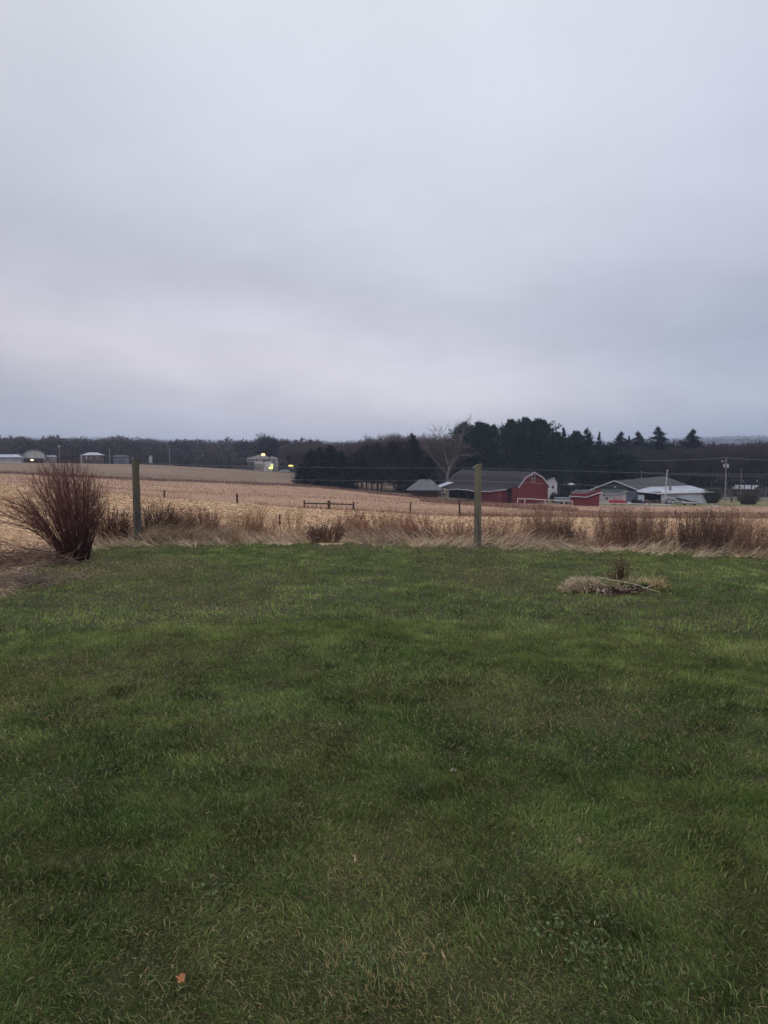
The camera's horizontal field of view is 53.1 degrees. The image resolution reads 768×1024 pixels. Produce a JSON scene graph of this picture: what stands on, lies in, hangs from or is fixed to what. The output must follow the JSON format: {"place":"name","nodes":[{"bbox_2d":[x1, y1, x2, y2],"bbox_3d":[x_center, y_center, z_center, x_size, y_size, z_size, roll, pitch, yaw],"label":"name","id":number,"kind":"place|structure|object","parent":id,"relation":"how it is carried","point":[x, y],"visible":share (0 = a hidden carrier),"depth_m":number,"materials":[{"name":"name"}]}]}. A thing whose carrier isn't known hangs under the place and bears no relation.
{"place":"outdoors","nodes":[
{"label":"outdoors","id":0,"kind":"place"},
{"bbox_2d":[0,462,389,492],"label":"hill field","id":1,"kind":"structure","parent":0,"point":[215,473],"depth_m":263.63,"materials":[{"name":"beige plant"}]},
{"bbox_2d":[279,444,300,473],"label":"bare tree","id":2,"kind":"object","parent":1,"relation":"on","point":[285,453],"visible":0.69,"depth_m":285.74,"materials":[{"name":"grey plant"}]},
{"bbox_2d":[289,463,313,484],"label":"spruce tree","id":3,"kind":"object","parent":1,"relation":"on","point":[304,475],"visible":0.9,"depth_m":225.53,"materials":[{"name":"green plant"}]},
{"bbox_2d":[297,449,329,485],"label":"spruce tree","id":4,"kind":"object","parent":1,"relation":"on","point":[311,461],"visible":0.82,"depth_m":229.65,"materials":[{"name":"grey plant"}]},
{"bbox_2d":[309,444,340,487],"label":"spruce tree","id":5,"kind":"object","parent":1,"relation":"on","point":[330,455],"visible":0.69,"depth_m":229.53,"materials":[{"name":"grey plant"}]},
{"bbox_2d":[325,451,360,488],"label":"spruce tree","id":6,"kind":"object","parent":1,"relation":"on","point":[343,461],"visible":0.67,"depth_m":226.15,"materials":[{"name":"green plant"}]},
{"bbox_2d":[338,463,360,489],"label":"spruce tree","id":7,"kind":"object","parent":1,"relation":"on","point":[347,473],"visible":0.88,"depth_m":222.98,"materials":[{"name":"green plant"}]},
{"bbox_2d":[348,450,371,486],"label":"park tree","id":8,"kind":"object","parent":1,"relation":"on","point":[355,458],"visible":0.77,"depth_m":233.74,"materials":[{"name":"green plant"}]},
{"bbox_2d":[360,449,384,489],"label":"park tree","id":9,"kind":"object","parent":1,"relation":"on","point":[372,478],"visible":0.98,"depth_m":234.35,"materials":[{"name":"grey plant"}]},
{"bbox_2d":[247,455,277,471],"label":"lit white house","id":10,"kind":"structure","parent":0,"point":[257,460],"depth_m":366.76,"materials":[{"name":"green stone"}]},
{"bbox_2d":[0,484,767,573],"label":"straw field","id":11,"kind":"structure","parent":0,"point":[131,499],"depth_m":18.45,"materials":[{"name":"beige plant"}]},
{"bbox_2d":[94,504,144,542],"bbox_3d":[-4.973,0.207,14.321,1.004,0.770,0.683,-2,5,-19],"label":"weed clump","id":12,"kind":"object","parent":11,"relation":"on","point":[114,523],"visible":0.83,"depth_m":14.23,"materials":[{"name":"brown plant"}]},
{"bbox_2d":[132,458,142,542],"bbox_3d":[-4.466,-0.119,13.933,0.168,1.706,0.156,-2,5,-29],"label":"fence post","id":13,"kind":"object","parent":11,"relation":"on","point":[137,521],"visible":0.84,"depth_m":13.87,"materials":[{"name":"brown wood"}]},
{"bbox_2d":[141,498,191,535],"bbox_3d":[-4.264,0.126,14.779,1.124,0.863,0.645,-1,5,-16],"label":"weed clump","id":14,"kind":"object","parent":11,"relation":"on","point":[159,518],"visible":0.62,"depth_m":14.70,"materials":[{"name":"brown plant"}]},
{"bbox_2d":[154,506,196,533],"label":"weed clump","id":15,"kind":"object","parent":11,"relation":"on","point":[180,522],"visible":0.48,"depth_m":14.83,"materials":[{"name":"brown plant"}]},
{"bbox_2d":[172,504,230,531],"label":"weed clump","id":16,"kind":"object","parent":11,"relation":"on","point":[207,519],"visible":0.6,"depth_m":14.95,"materials":[{"name":"brown plant"}]},
{"bbox_2d":[225,502,272,536],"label":"weed clump","id":17,"kind":"object","parent":11,"relation":"on","point":[256,525],"visible":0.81,"depth_m":15.22,"materials":[{"name":"brown plant"}]},
{"bbox_2d":[240,507,287,536],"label":"weed clump","id":18,"kind":"object","parent":11,"relation":"on","point":[266,527],"visible":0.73,"depth_m":15.40,"materials":[{"name":"brown plant"}]},
{"bbox_2d":[281,505,305,534],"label":"weed clump","id":19,"kind":"object","parent":11,"relation":"on","point":[289,521],"visible":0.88,"depth_m":15.46,"materials":[{"name":"brown plant"}]},
{"bbox_2d":[328,506,374,537],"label":"weed clump","id":20,"kind":"object","parent":11,"relation":"on","point":[349,520],"visible":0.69,"depth_m":15.01,"materials":[{"name":"brown plant"}]},
{"bbox_2d":[352,506,394,534],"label":"weed clump","id":21,"kind":"object","parent":11,"relation":"on","point":[382,521],"visible":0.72,"depth_m":14.64,"materials":[{"name":"brown plant"}]},
{"bbox_2d":[0,507,767,599],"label":"dry edge grass","id":22,"kind":"structure","parent":11,"relation":"on","point":[153,536],"depth_m":13.84,"materials":[{"name":"beige plant"}]},
{"bbox_2d":[385,509,416,536],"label":"weed clump","id":23,"kind":"object","parent":11,"relation":"on","point":[400,520],"visible":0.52,"depth_m":15.06,"materials":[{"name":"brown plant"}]},
{"bbox_2d":[392,507,445,540],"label":"weed clump","id":24,"kind":"object","parent":11,"relation":"on","point":[414,528],"visible":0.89,"depth_m":14.54,"materials":[{"name":"beige plant"}]},
{"bbox_2d":[441,516,473,540],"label":"weed clump","id":25,"kind":"object","parent":11,"relation":"on","point":[457,532],"visible":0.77,"depth_m":14.23,"materials":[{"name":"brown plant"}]},
{"bbox_2d":[481,510,514,539],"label":"weed clump","id":26,"kind":"object","parent":11,"relation":"on","point":[494,528],"visible":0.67,"depth_m":14.20,"materials":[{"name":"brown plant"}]},
{"bbox_2d":[494,505,544,538],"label":"weed clump","id":27,"kind":"object","parent":11,"relation":"on","point":[520,528],"visible":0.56,"depth_m":14.51,"materials":[{"name":"beige plant"}]},
{"bbox_2d":[518,499,577,541],"bbox_3d":[3.020,0.150,14.282,1.178,0.898,0.798,1,4,12],"label":"weed clump","id":28,"kind":"object","parent":11,"relation":"on","point":[540,526],"visible":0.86,"depth_m":14.14,"materials":[{"name":"brown plant"}]},
{"bbox_2d":[533,518,589,543],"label":"weed clump","id":29,"kind":"object","parent":11,"relation":"on","point":[566,532],"visible":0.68,"depth_m":14.02,"materials":[{"name":"brown plant"}]},
{"bbox_2d":[573,514,613,547],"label":"weed clump","id":30,"kind":"object","parent":11,"relation":"on","point":[599,535],"visible":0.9,"depth_m":13.62,"materials":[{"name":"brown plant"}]},
{"bbox_2d":[590,496,640,546],"bbox_3d":[4.087,0.191,13.586,0.861,0.927,0.835,0,4,0],"label":"weed clump","id":31,"kind":"object","parent":11,"relation":"on","point":[616,533],"visible":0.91,"depth_m":13.61,"materials":[{"name":"brown plant"}]},
{"bbox_2d":[612,499,670,547],"bbox_3d":[4.561,0.212,13.584,1.047,0.895,0.646,1,5,19],"label":"weed clump","id":32,"kind":"object","parent":11,"relation":"on","point":[646,536],"visible":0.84,"depth_m":13.53,"materials":[{"name":"brown plant"}]},
{"bbox_2d":[638,514,677,545],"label":"weed clump","id":33,"kind":"object","parent":11,"relation":"on","point":[672,531],"visible":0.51,"depth_m":13.57,"materials":[{"name":"brown plant"}]},
{"bbox_2d":[673,506,733,553],"bbox_3d":[5.363,0.281,12.912,0.983,0.880,0.696,2,5,22],"label":"weed clump","id":34,"kind":"object","parent":11,"relation":"on","point":[685,537],"visible":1,"depth_m":12.87,"materials":[{"name":"brown plant"}]},
{"bbox_2d":[698,502,757,547],"bbox_3d":[5.953,0.253,13.368,0.978,0.912,0.806,2,5,24],"label":"weed clump","id":35,"kind":"object","parent":11,"relation":"on","point":[728,532],"visible":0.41,"depth_m":13.30,"materials":[{"name":"brown plant"}]},
{"bbox_2d":[722,506,765,548],"bbox_3d":[6.162,0.284,13.214,0.740,0.870,0.588,3,5,36],"label":"weed clump","id":36,"kind":"object","parent":11,"relation":"on","point":[739,529],"visible":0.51,"depth_m":13.20,"materials":[{"name":"brown plant"}]},
{"bbox_2d":[727,513,767,554],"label":"weed clump","id":37,"kind":"object","parent":11,"relation":"on","point":[748,542],"visible":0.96,"depth_m":12.61,"materials":[{"name":"brown plant"}]},
{"bbox_2d":[0,540,767,1023],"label":"lawn","id":38,"kind":"structure","parent":0,"point":[246,910],"depth_m":3.71,"materials":[{"name":"plant"}]},
{"bbox_2d":[0,553,103,594],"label":"brush pile","id":39,"kind":"object","parent":38,"relation":"on","point":[31,580],"visible":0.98,"depth_m":9.59,"materials":[{"name":"brown plant"}]},
{"bbox_2d":[0,445,115,561],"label":"bare bush","id":40,"kind":"object","parent":38,"relation":"on","point":[75,533],"visible":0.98,"depth_m":11.67,"materials":[{"name":"brown plant"}]},
{"bbox_2d":[0,536,118,572],"bbox_3d":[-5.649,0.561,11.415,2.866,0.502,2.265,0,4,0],"label":"dry grass","id":41,"kind":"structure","parent":38,"relation":"on","point":[19,560],"depth_m":11.37,"materials":[{"name":"brown plant"}]},
{"bbox_2d":[300,517,346,542],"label":"weed clump","id":42,"kind":"object","parent":38,"relation":"on","point":[314,534],"visible":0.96,"depth_m":14.19,"materials":[{"name":"brown plant"}]},
{"bbox_2d":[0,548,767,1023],"bbox_3d":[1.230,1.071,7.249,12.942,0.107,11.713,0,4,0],"label":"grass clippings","id":43,"kind":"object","parent":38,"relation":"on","point":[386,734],"depth_m":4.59,"materials":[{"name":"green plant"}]},
{"bbox_2d":[105,670,693,1023],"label":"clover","id":44,"kind":"object","parent":38,"relation":"on","point":[660,957],"visible":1,"depth_m":2.53,"materials":[{"name":"green plant"}]},
{"bbox_2d":[474,463,481,547],"bbox_3d":[1.623,-0.036,13.290,0.132,1.607,0.129,-1,4,-11],"label":"fence post","id":45,"kind":"object","parent":38,"relation":"on","point":[477,508],"visible":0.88,"depth_m":13.24,"materials":[{"name":"brown wood"}]},
{"bbox_2d":[556,571,605,593],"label":"straw clump","id":46,"kind":"object","parent":38,"relation":"on","point":[575,583],"visible":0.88,"depth_m":9.31,"materials":[{"name":"beige plant"}]},
{"bbox_2d":[600,552,632,582],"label":"dead plant","id":47,"kind":"object","parent":38,"relation":"on","point":[621,570],"visible":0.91,"depth_m":9.87,"materials":[{"name":"brown plant"}]},
{"bbox_2d":[590,586,646,595],"bbox_3d":[2.830,0.948,9.229,0.834,0.092,0.378,0,4,0],"label":"soil mound","id":48,"kind":"object","parent":38,"relation":"on","point":[618,592],"visible":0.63,"depth_m":9.15,"materials":[{"name":"brown soil"}]},
{"bbox_2d":[582,581,651,594],"bbox_3d":[2.768,0.912,9.253,0.828,0.114,0.503,-1,4,-9],"label":"mulch debris","id":49,"kind":"object","parent":48,"relation":"on","point":[617,585],"visible":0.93,"depth_m":9.17,"materials":[{"name":"brown plant"}]},
{"bbox_2d":[600,570,655,583],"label":"straw clump","id":50,"kind":"object","parent":38,"relation":"on","point":[624,580],"visible":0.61,"depth_m":9.80,"materials":[{"name":"brown plant"}]},
{"bbox_2d":[636,568,674,588],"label":"straw clump","id":51,"kind":"object","parent":38,"relation":"on","point":[660,584],"visible":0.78,"depth_m":9.41,"materials":[{"name":"beige plant"}]},
{"bbox_2d":[0,474,767,517],"bbox_3d":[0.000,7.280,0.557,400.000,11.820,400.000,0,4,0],"label":"pasture","id":52,"kind":"structure","parent":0,"point":[301,495],"depth_m":120.62,"materials":[{"name":"beige plant"}]},
{"bbox_2d":[0,469,767,518],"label":"reddish weed band","id":53,"kind":"object","parent":52,"relation":"on","point":[526,506],"visible":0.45,"depth_m":131.10,"materials":[{"name":"brown plant"}]},
{"bbox_2d":[438,466,550,503],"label":"red barn","id":54,"kind":"structure","parent":52,"relation":"on","point":[505,488],"depth_m":199.45,"materials":[{"name":"red wood"}]},
{"bbox_2d":[0,0,767,445],"label":"sky","id":55,"kind":"structure","parent":0,"point":[330,221],"materials":[{"name":"grey"}]},
{"bbox_2d":[65,442,764,493],"bbox_3d":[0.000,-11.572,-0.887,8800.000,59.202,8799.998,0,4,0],"label":"terrain","id":56,"kind":"structure","parent":0,"point":[237,468],"depth_m":452.67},
{"bbox_2d":[0,454,21,462],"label":"long white building","id":57,"kind":"structure","parent":56,"relation":"on","point":[8,456],"depth_m":346.41,"materials":[{"name":"white metal"}]},
{"bbox_2d":[21,449,46,462],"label":"arched building","id":58,"kind":"structure","parent":56,"relation":"on","point":[29,454],"depth_m":355.60,"materials":[{"name":"grey metal"}]},
{"bbox_2d":[80,452,103,463],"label":"hip roof house","id":59,"kind":"structure","parent":56,"relation":"on","point":[94,457],"depth_m":358.66,"materials":[{"name":"white brick"}]},
{"bbox_2d":[1,458,296,471],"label":"crest brush","id":60,"kind":"object","parent":56,"relation":"on","point":[89,462],"visible":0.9,"depth_m":338.82,"materials":[{"name":"brown plant"}]},
{"bbox_2d":[0,434,321,468],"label":"woods","id":61,"kind":"object","parent":56,"relation":"on","point":[183,452],"visible":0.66,"depth_m":424.24,"materials":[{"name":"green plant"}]},
{"bbox_2d":[253,433,292,468],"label":"bare tree","id":62,"kind":"object","parent":56,"relation":"on","point":[268,444],"visible":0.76,"depth_m":417.63,"materials":[{"name":"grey plant"}]},
{"bbox_2d":[1,434,767,445],"bbox_3d":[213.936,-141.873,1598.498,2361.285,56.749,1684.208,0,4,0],"label":"hill woods","id":63,"kind":"object","parent":56,"relation":"on","point":[743,440],"visible":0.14,"depth_m":1455.24,"materials":[{"name":"plant"}]},
{"bbox_2d":[277,437,767,493],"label":"woods","id":64,"kind":"object","parent":56,"relation":"on","point":[293,445],"visible":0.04,"depth_m":358.35,"materials":[{"name":"green plant"}]},
{"bbox_2d":[390,484,569,504],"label":"farm ground","id":65,"kind":"structure","parent":0,"point":[444,492],"depth_m":229.73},
{"bbox_2d":[376,440,414,492],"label":"park tree","id":66,"kind":"object","parent":65,"relation":"on","point":[392,451],"visible":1,"depth_m":233.78,"materials":[{"name":"green plant"}]},
{"bbox_2d":[385,445,412,491],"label":"park tree","id":67,"kind":"object","parent":65,"relation":"on","point":[407,455],"visible":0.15,"depth_m":238.36,"materials":[{"name":"grey plant"}]},
{"bbox_2d":[393,433,426,492],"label":"spruce tree","id":68,"kind":"object","parent":65,"relation":"on","point":[413,442],"visible":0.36,"depth_m":245.57,"materials":[{"name":"green plant"}]},
{"bbox_2d":[400,440,420,492],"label":"park tree","id":69,"kind":"object","parent":65,"relation":"on","point":[412,453],"visible":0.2,"depth_m":242.17,"materials":[{"name":"green plant"}]},
{"bbox_2d":[406,478,441,498],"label":"open shed","id":70,"kind":"structure","parent":65,"relation":"on","point":[426,487],"depth_m":206.46,"materials":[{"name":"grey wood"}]},
{"bbox_2d":[415,439,435,466],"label":"bare tree","id":71,"kind":"object","parent":65,"relation":"on","point":[423,453],"visible":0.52,"depth_m":245.83,"materials":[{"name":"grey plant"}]},
{"bbox_2d":[411,455,447,496],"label":"spruce tree","id":72,"kind":"object","parent":65,"relation":"on","point":[428,468],"visible":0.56,"depth_m":238.49,"materials":[{"name":"green plant"}]},
{"bbox_2d":[430,441,449,478],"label":"bare tree","id":73,"kind":"object","parent":65,"relation":"on","point":[437,454],"visible":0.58,"depth_m":250.38,"materials":[{"name":"grey plant"}]},
{"bbox_2d":[420,415,476,491],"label":"bare tree","id":74,"kind":"object","parent":65,"relation":"on","point":[456,451],"visible":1,"depth_m":240.13,"materials":[{"name":"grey plant"}]},
{"bbox_2d":[447,422,472,473],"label":"pine tree","id":75,"kind":"object","parent":65,"relation":"on","point":[459,432],"visible":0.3,"depth_m":258.06,"materials":[{"name":"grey plant"}]},
{"bbox_2d":[455,439,470,471],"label":"bare tree","id":76,"kind":"object","parent":65,"relation":"on","point":[461,458],"visible":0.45,"depth_m":255.44,"materials":[{"name":"brown plant"}]},
{"bbox_2d":[462,420,498,470],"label":"pine tree","id":77,"kind":"object","parent":65,"relation":"on","point":[478,434],"visible":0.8,"depth_m":253.02,"materials":[{"name":"green plant"}]},
{"bbox_2d":[486,424,504,470],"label":"pine tree","id":78,"kind":"object","parent":65,"relation":"on","point":[496,430],"visible":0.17,"depth_m":261.19,"materials":[{"name":"green plant"}]},
{"bbox_2d":[492,418,527,470],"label":"pine tree","id":79,"kind":"object","parent":65,"relation":"on","point":[507,440],"visible":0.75,"depth_m":250.58,"materials":[{"name":"green plant"}]},
{"bbox_2d":[508,416,539,471],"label":"pine tree","id":80,"kind":"object","parent":65,"relation":"on","point":[523,423],"visible":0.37,"depth_m":251.90,"materials":[{"name":"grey plant"}]},
{"bbox_2d":[520,418,564,488],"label":"pine tree","id":81,"kind":"object","parent":65,"relation":"on","point":[540,429],"visible":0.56,"depth_m":247.12,"materials":[{"name":"green plant"}]},
{"bbox_2d":[539,430,569,487],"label":"pine tree","id":82,"kind":"object","parent":65,"relation":"on","point":[554,442],"visible":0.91,"depth_m":242.09,"materials":[{"name":"grey plant"}]},
{"bbox_2d":[560,475,582,496],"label":"tree","id":83,"kind":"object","parent":65,"relation":"on","point":[567,493],"depth_m":255.13,"materials":[{"name":"grey"}]},
{"bbox_2d":[564,431,588,471],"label":"pine tree","id":84,"kind":"object","parent":65,"relation":"on","point":[575,440],"visible":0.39,"depth_m":257.63,"materials":[{"name":"green plant"}]},
{"bbox_2d":[557,428,605,496],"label":"pine tree","id":85,"kind":"object","parent":65,"relation":"on","point":[590,444],"visible":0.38,"depth_m":258.78,"materials":[{"name":"green plant"}]},
{"bbox_2d":[560,447,606,490],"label":"pine tree","id":86,"kind":"object","parent":65,"relation":"on","point":[586,457],"visible":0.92,"depth_m":234.88,"materials":[{"name":"green plant"}]},
{"bbox_2d":[590,476,713,502],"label":"white barn","id":87,"kind":"structure","parent":65,"relation":"on","point":[652,489],"depth_m":226.51,"materials":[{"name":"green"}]},
{"bbox_2d":[600,494,767,506],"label":"yard","id":88,"kind":"structure","parent":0,"point":[736,503],"depth_m":206.62,"materials":[{"name":"green plant"}]},
{"bbox_2d":[569,489,603,505],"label":"red shed","id":89,"kind":"structure","parent":88,"relation":"on","point":[584,497],"depth_m":189.94,"materials":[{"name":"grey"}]},
{"bbox_2d":[582,445,631,483],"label":"pine tree","id":90,"kind":"object","parent":88,"relation":"on","point":[613,458],"visible":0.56,"depth_m":236.41,"materials":[{"name":"green plant"}]},
{"bbox_2d":[608,431,640,474],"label":"pine tree","id":91,"kind":"object","parent":88,"relation":"on","point":[619,444],"visible":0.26,"depth_m":313.33,"materials":[{"name":"green plant"}]},
{"bbox_2d":[613,451,645,480],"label":"pine tree","id":92,"kind":"object","parent":88,"relation":"on","point":[631,459],"visible":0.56,"depth_m":240.33,"materials":[{"name":"green plant"}]},
{"bbox_2d":[626,431,655,476],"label":"pine tree","id":93,"kind":"object","parent":88,"relation":"on","point":[637,440],"visible":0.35,"depth_m":310.83,"materials":[{"name":"green plant"}]},
{"bbox_2d":[639,426,682,479],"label":"pine tree","id":94,"kind":"object","parent":88,"relation":"on","point":[660,438],"visible":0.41,"depth_m":303.82,"materials":[{"name":"green plant"}]},
{"bbox_2d":[654,449,681,476],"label":"bare tree","id":95,"kind":"object","parent":88,"relation":"on","point":[663,467],"visible":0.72,"depth_m":283.00,"materials":[{"name":"brown plant"}]},
{"bbox_2d":[658,429,737,492],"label":"pine tree","id":96,"kind":"object","parent":88,"relation":"on","point":[693,442],"visible":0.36,"depth_m":294.84,"materials":[{"name":"green plant"}]},
{"bbox_2d":[702,485,723,502],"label":"shrub","id":97,"kind":"object","parent":88,"relation":"on","point":[715,496],"visible":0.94,"depth_m":216.14,"materials":[{"name":"green plant"}]},
{"bbox_2d":[701,449,733,487],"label":"bare tree","id":98,"kind":"object","parent":88,"relation":"on","point":[712,465],"visible":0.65,"depth_m":274.58,"materials":[{"name":"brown plant"}]},
{"bbox_2d":[713,445,750,488],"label":"bare tree","id":99,"kind":"object","parent":88,"relation":"on","point":[733,469],"visible":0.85,"depth_m":269.06,"materials":[{"name":"grey plant"}]},
{"bbox_2d":[720,448,749,496],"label":"bare tree","id":100,"kind":"object","parent":88,"relation":"on","point":[745,463],"visible":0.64,"depth_m":268.76,"materials":[{"name":"grey plant"}]},
{"bbox_2d":[733,485,758,495],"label":"roadside house","id":101,"kind":"structure","parent":88,"relation":"on","point":[748,489],"depth_m":288.62,"materials":[{"name":"white brick"}]},
{"bbox_2d":[736,491,762,504],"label":"shrub","id":102,"kind":"object","parent":88,"relation":"on","point":[745,498],"visible":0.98,"depth_m":202.47,"materials":[{"name":"green plant"}]},
{"bbox_2d":[737,446,764,492],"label":"bare tree","id":103,"kind":"object","parent":88,"relation":"on","point":[753,464],"visible":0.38,"depth_m":269.25,"materials":[{"name":"grey plant"}]},
{"bbox_2d":[742,444,767,494],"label":"bare tree","id":104,"kind":"object","parent":88,"relation":"on","point":[757,460],"visible":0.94,"depth_m":263.71,"materials":[{"name":"grey plant"}]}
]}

